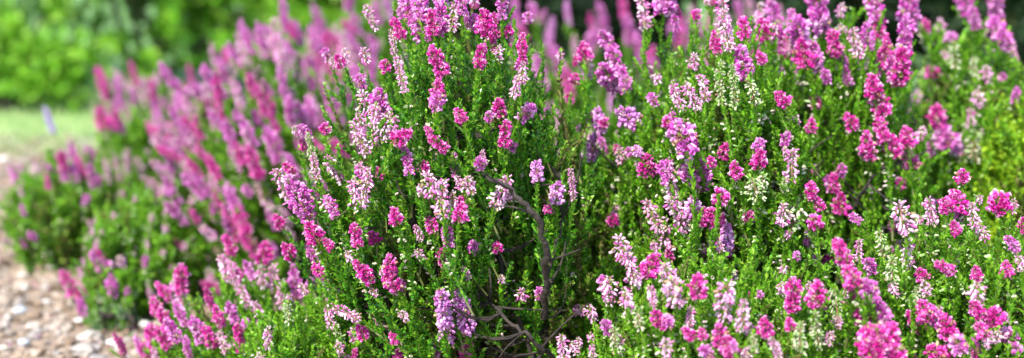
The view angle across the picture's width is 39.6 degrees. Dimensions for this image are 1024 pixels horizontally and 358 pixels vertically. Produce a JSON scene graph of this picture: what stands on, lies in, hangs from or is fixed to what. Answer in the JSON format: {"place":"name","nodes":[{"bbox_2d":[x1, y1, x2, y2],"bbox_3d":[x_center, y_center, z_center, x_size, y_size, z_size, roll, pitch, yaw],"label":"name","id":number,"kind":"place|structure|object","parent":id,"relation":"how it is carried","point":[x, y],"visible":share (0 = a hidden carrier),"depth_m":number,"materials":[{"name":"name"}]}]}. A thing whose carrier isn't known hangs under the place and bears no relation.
{"place":"outdoors","nodes":[
{"label":"outdoors","id":0,"kind":"place"},
{"bbox_2d":[0,144,151,357],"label":"path","id":1,"kind":"structure","parent":0,"point":[30,294],"depth_m":1.96,"materials":[{"name":"beige gravel"}]},
{"bbox_2d":[0,152,147,357],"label":"fallen leaves","id":2,"kind":"object","parent":1,"relation":"on","point":[68,342],"visible":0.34,"depth_m":1.97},
{"bbox_2d":[0,133,162,357],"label":"gravel","id":3,"kind":"structure","parent":0,"point":[85,349],"depth_m":1.97,"materials":[{"name":"beige gravel"}]},
{"bbox_2d":[0,156,9,161],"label":"stone","id":4,"kind":"object","parent":3,"relation":"on","point":[4,158],"visible":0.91,"depth_m":3.02,"materials":[{"name":"stone"}]},
{"bbox_2d":[13,306,27,314],"bbox_3d":[-0.683,0.182,1.974,0.023,0.012,0.020,-3,12,-16],"label":"stone","id":5,"kind":"object","parent":3,"relation":"on","point":[18,310],"visible":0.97,"depth_m":1.97,"materials":[{"name":"white stone"}]},
{"bbox_2d":[17,338,30,345],"bbox_3d":[-0.633,0.212,1.845,0.018,0.009,0.014,3,12,14],"label":"stone","id":6,"kind":"object","parent":3,"relation":"on","point":[21,342],"visible":1,"depth_m":1.84,"materials":[{"name":"white stone"}]},
{"bbox_2d":[74,317,83,322],"bbox_3d":[-0.588,0.193,1.933,0.018,0.009,0.010,5,13,22],"label":"stone","id":7,"kind":"object","parent":3,"relation":"on","point":[77,319],"visible":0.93,"depth_m":1.93,"materials":[{"name":"stone"}]},
{"bbox_2d":[105,338,119,344],"bbox_3d":[-0.518,0.211,1.845,0.020,0.007,0.016,1,12,6],"label":"stone","id":8,"kind":"object","parent":3,"relation":"on","point":[109,341],"visible":0.59,"depth_m":1.84,"materials":[{"name":"stone"}]},
{"bbox_2d":[0,84,247,157],"bbox_3d":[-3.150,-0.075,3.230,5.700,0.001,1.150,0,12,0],"label":"lawn","id":9,"kind":"structure","parent":0,"point":[71,124],"depth_m":3.52,"materials":[{"name":"green plant"}]},
{"bbox_2d":[0,0,121,117],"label":"leafy bush","id":10,"kind":"object","parent":9,"relation":"on","point":[55,68],"visible":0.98,"depth_m":3.62,"materials":[{"name":"green plant"}]},
{"bbox_2d":[35,116,913,352],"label":"soil","id":11,"kind":"structure","parent":0,"point":[201,289],"depth_m":2.05,"materials":[{"name":"brown soil"}]},
{"bbox_2d":[42,106,68,162],"bbox_3d":[-0.757,-0.014,2.426,0.110,0.219,0.069,-5,13,-24],"label":"lavender flower","id":12,"kind":"object","parent":11,"relation":"on","point":[47,115],"visible":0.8,"depth_m":2.42,"materials":[{"name":"purple plant"}]},
{"bbox_2d":[0,141,132,274],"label":"heather shrub","id":13,"kind":"object","parent":11,"relation":"on","point":[49,212],"visible":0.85,"depth_m":2.19,"materials":[{"name":"green plant"}]},
{"bbox_2d":[58,249,140,335],"bbox_3d":[-0.542,0.202,1.924,0.116,0.215,0.094,9,15,37],"label":"heather shrub","id":14,"kind":"object","parent":11,"relation":"on","point":[119,315],"visible":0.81,"depth_m":1.90,"materials":[{"name":"pink plant"}]},
{"bbox_2d":[67,182,215,320],"bbox_3d":[-0.524,0.130,2.042,0.193,0.257,0.299,4,13,20],"label":"heather shrub","id":15,"kind":"object","parent":11,"relation":"on","point":[134,242],"visible":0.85,"depth_m":1.96,"materials":[{"name":"green plant"}]},
{"bbox_2d":[139,320,149,327],"bbox_3d":[-0.493,0.196,1.916,0.020,0.011,0.011,4,13,18],"label":"stone","id":16,"kind":"object","parent":11,"relation":"on","point":[143,323],"visible":0.69,"depth_m":1.91,"materials":[{"name":"stone"}]},
{"bbox_2d":[81,59,233,215],"bbox_3d":[-0.619,-0.033,2.655,0.363,0.387,0.558,0,12,0],"label":"heather shrub","id":17,"kind":"object","parent":11,"relation":"on","point":[136,138],"visible":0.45,"depth_m":2.51,"materials":[{"name":"pink plant"}]},
{"bbox_2d":[110,233,306,357],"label":"heather shrub","id":18,"kind":"object","parent":11,"relation":"on","point":[207,338],"visible":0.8,"depth_m":1.60,"materials":[{"name":"pink plant"}]},
{"bbox_2d":[140,0,400,300],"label":"heather shrub","id":19,"kind":"object","parent":11,"relation":"on","point":[252,150],"visible":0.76,"depth_m":2.04,"materials":[{"name":"pink plant"}]},
{"bbox_2d":[246,26,318,151],"bbox_3d":[-0.400,-0.142,2.944,0.307,0.374,0.405,0,12,0],"label":"heather shrub","id":20,"kind":"object","parent":11,"relation":"on","point":[305,72],"visible":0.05,"depth_m":2.80,"materials":[{"name":"pink plant"}]},
{"bbox_2d":[231,277,380,357],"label":"heather shrub","id":21,"kind":"object","parent":11,"relation":"on","point":[281,339],"visible":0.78,"depth_m":1.45,"materials":[{"name":"green plant"}]},
{"bbox_2d":[307,0,433,128],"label":"heather shrub","id":22,"kind":"object","parent":11,"relation":"on","point":[355,23],"visible":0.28,"depth_m":2.57,"materials":[{"name":"pink plant"}]},
{"bbox_2d":[269,0,615,357],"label":"heather shrub","id":23,"kind":"object","parent":11,"relation":"on","point":[483,189],"visible":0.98,"depth_m":1.38,"materials":[{"name":"green plant"}]},
{"bbox_2d":[509,0,670,190],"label":"heather shrub","id":24,"kind":"object","parent":11,"relation":"on","point":[604,104],"visible":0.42,"depth_m":2.45,"materials":[{"name":"pink plant"}]},
{"bbox_2d":[558,157,650,357],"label":"heather shrub","id":25,"kind":"object","parent":11,"relation":"on","point":[576,322],"visible":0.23,"depth_m":1.51,"materials":[{"name":"green plant"}]},
{"bbox_2d":[540,0,767,103],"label":"evergreen bush","id":26,"kind":"object","parent":11,"relation":"on","point":[580,23],"visible":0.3,"depth_m":3.32,"materials":[{"name":"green plant"}]},
{"bbox_2d":[564,0,834,331],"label":"heather shrub","id":27,"kind":"object","parent":11,"relation":"on","point":[724,157],"visible":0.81,"depth_m":1.45,"materials":[{"name":"green plant"}]},
{"bbox_2d":[549,180,859,357],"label":"heather shrub","id":28,"kind":"object","parent":11,"relation":"on","point":[659,322],"visible":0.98,"depth_m":1.28,"materials":[{"name":"pink plant"}]},
{"bbox_2d":[647,0,797,108],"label":"heather shrub","id":29,"kind":"object","parent":11,"relation":"on","point":[681,37],"visible":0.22,"depth_m":2.56,"materials":[{"name":"pink plant"}]},
{"bbox_2d":[750,0,948,88],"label":"evergreen bush","id":30,"kind":"object","parent":11,"relation":"on","point":[890,7],"visible":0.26,"depth_m":3.14,"materials":[{"name":"green plant"}]},
{"bbox_2d":[753,0,949,330],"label":"heather shrub","id":31,"kind":"object","parent":11,"relation":"on","point":[862,143],"visible":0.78,"depth_m":1.55,"materials":[{"name":"green plant"}]},
{"bbox_2d":[830,237,906,357],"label":"heather shrub","id":32,"kind":"object","parent":11,"relation":"on","point":[878,335],"visible":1,"depth_m":1.21,"materials":[{"name":"pink plant"}]},
{"bbox_2d":[825,168,1023,357],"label":"heather shrub","id":33,"kind":"object","parent":11,"relation":"on","point":[955,307],"visible":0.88,"depth_m":1.31,"materials":[{"name":"green plant"}]},
{"bbox_2d":[897,0,1023,271],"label":"heather shrub","id":34,"kind":"object","parent":11,"relation":"on","point":[957,121],"visible":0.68,"depth_m":1.75,"materials":[{"name":"green plant"}]},
{"bbox_2d":[911,0,1023,99],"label":"evergreen bush","id":35,"kind":"object","parent":11,"relation":"on","point":[1013,10],"visible":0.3,"depth_m":3.09,"materials":[{"name":"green plant"}]},
{"bbox_2d":[945,93,1023,271],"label":"lime bush","id":36,"kind":"object","parent":11,"relation":"on","point":[1006,158],"visible":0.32,"depth_m":1.68,"materials":[{"name":"green plant"}]},
{"bbox_2d":[2,0,985,112],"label":"ground","id":37,"kind":"structure","parent":0,"point":[184,76],"depth_m":5.26,"materials":[{"name":"green plant"}]},
{"bbox_2d":[0,0,77,34],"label":"leafy bush","id":38,"kind":"object","parent":37,"relation":"on","point":[29,17],"visible":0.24,"depth_m":4.14,"materials":[{"name":"green plant"}]},
{"bbox_2d":[33,0,406,96],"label":"leafy bush","id":39,"kind":"object","parent":37,"relation":"on","point":[167,20],"visible":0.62,"depth_m":3.81,"materials":[{"name":"green plant"}]},
{"bbox_2d":[87,0,361,90],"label":"leafy bush","id":40,"kind":"object","parent":37,"relation":"on","point":[195,28],"visible":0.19,"depth_m":3.93,"materials":[{"name":"green plant"}]},
{"bbox_2d":[249,0,498,76],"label":"leafy bush","id":41,"kind":"object","parent":37,"relation":"on","point":[331,12],"visible":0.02,"depth_m":3.71,"materials":[{"name":"green plant"}]},
{"bbox_2d":[397,0,646,96],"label":"evergreen bush","id":42,"kind":"object","parent":37,"relation":"on","point":[490,6],"visible":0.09,"depth_m":3.54,"materials":[{"name":"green plant"}]}
]}

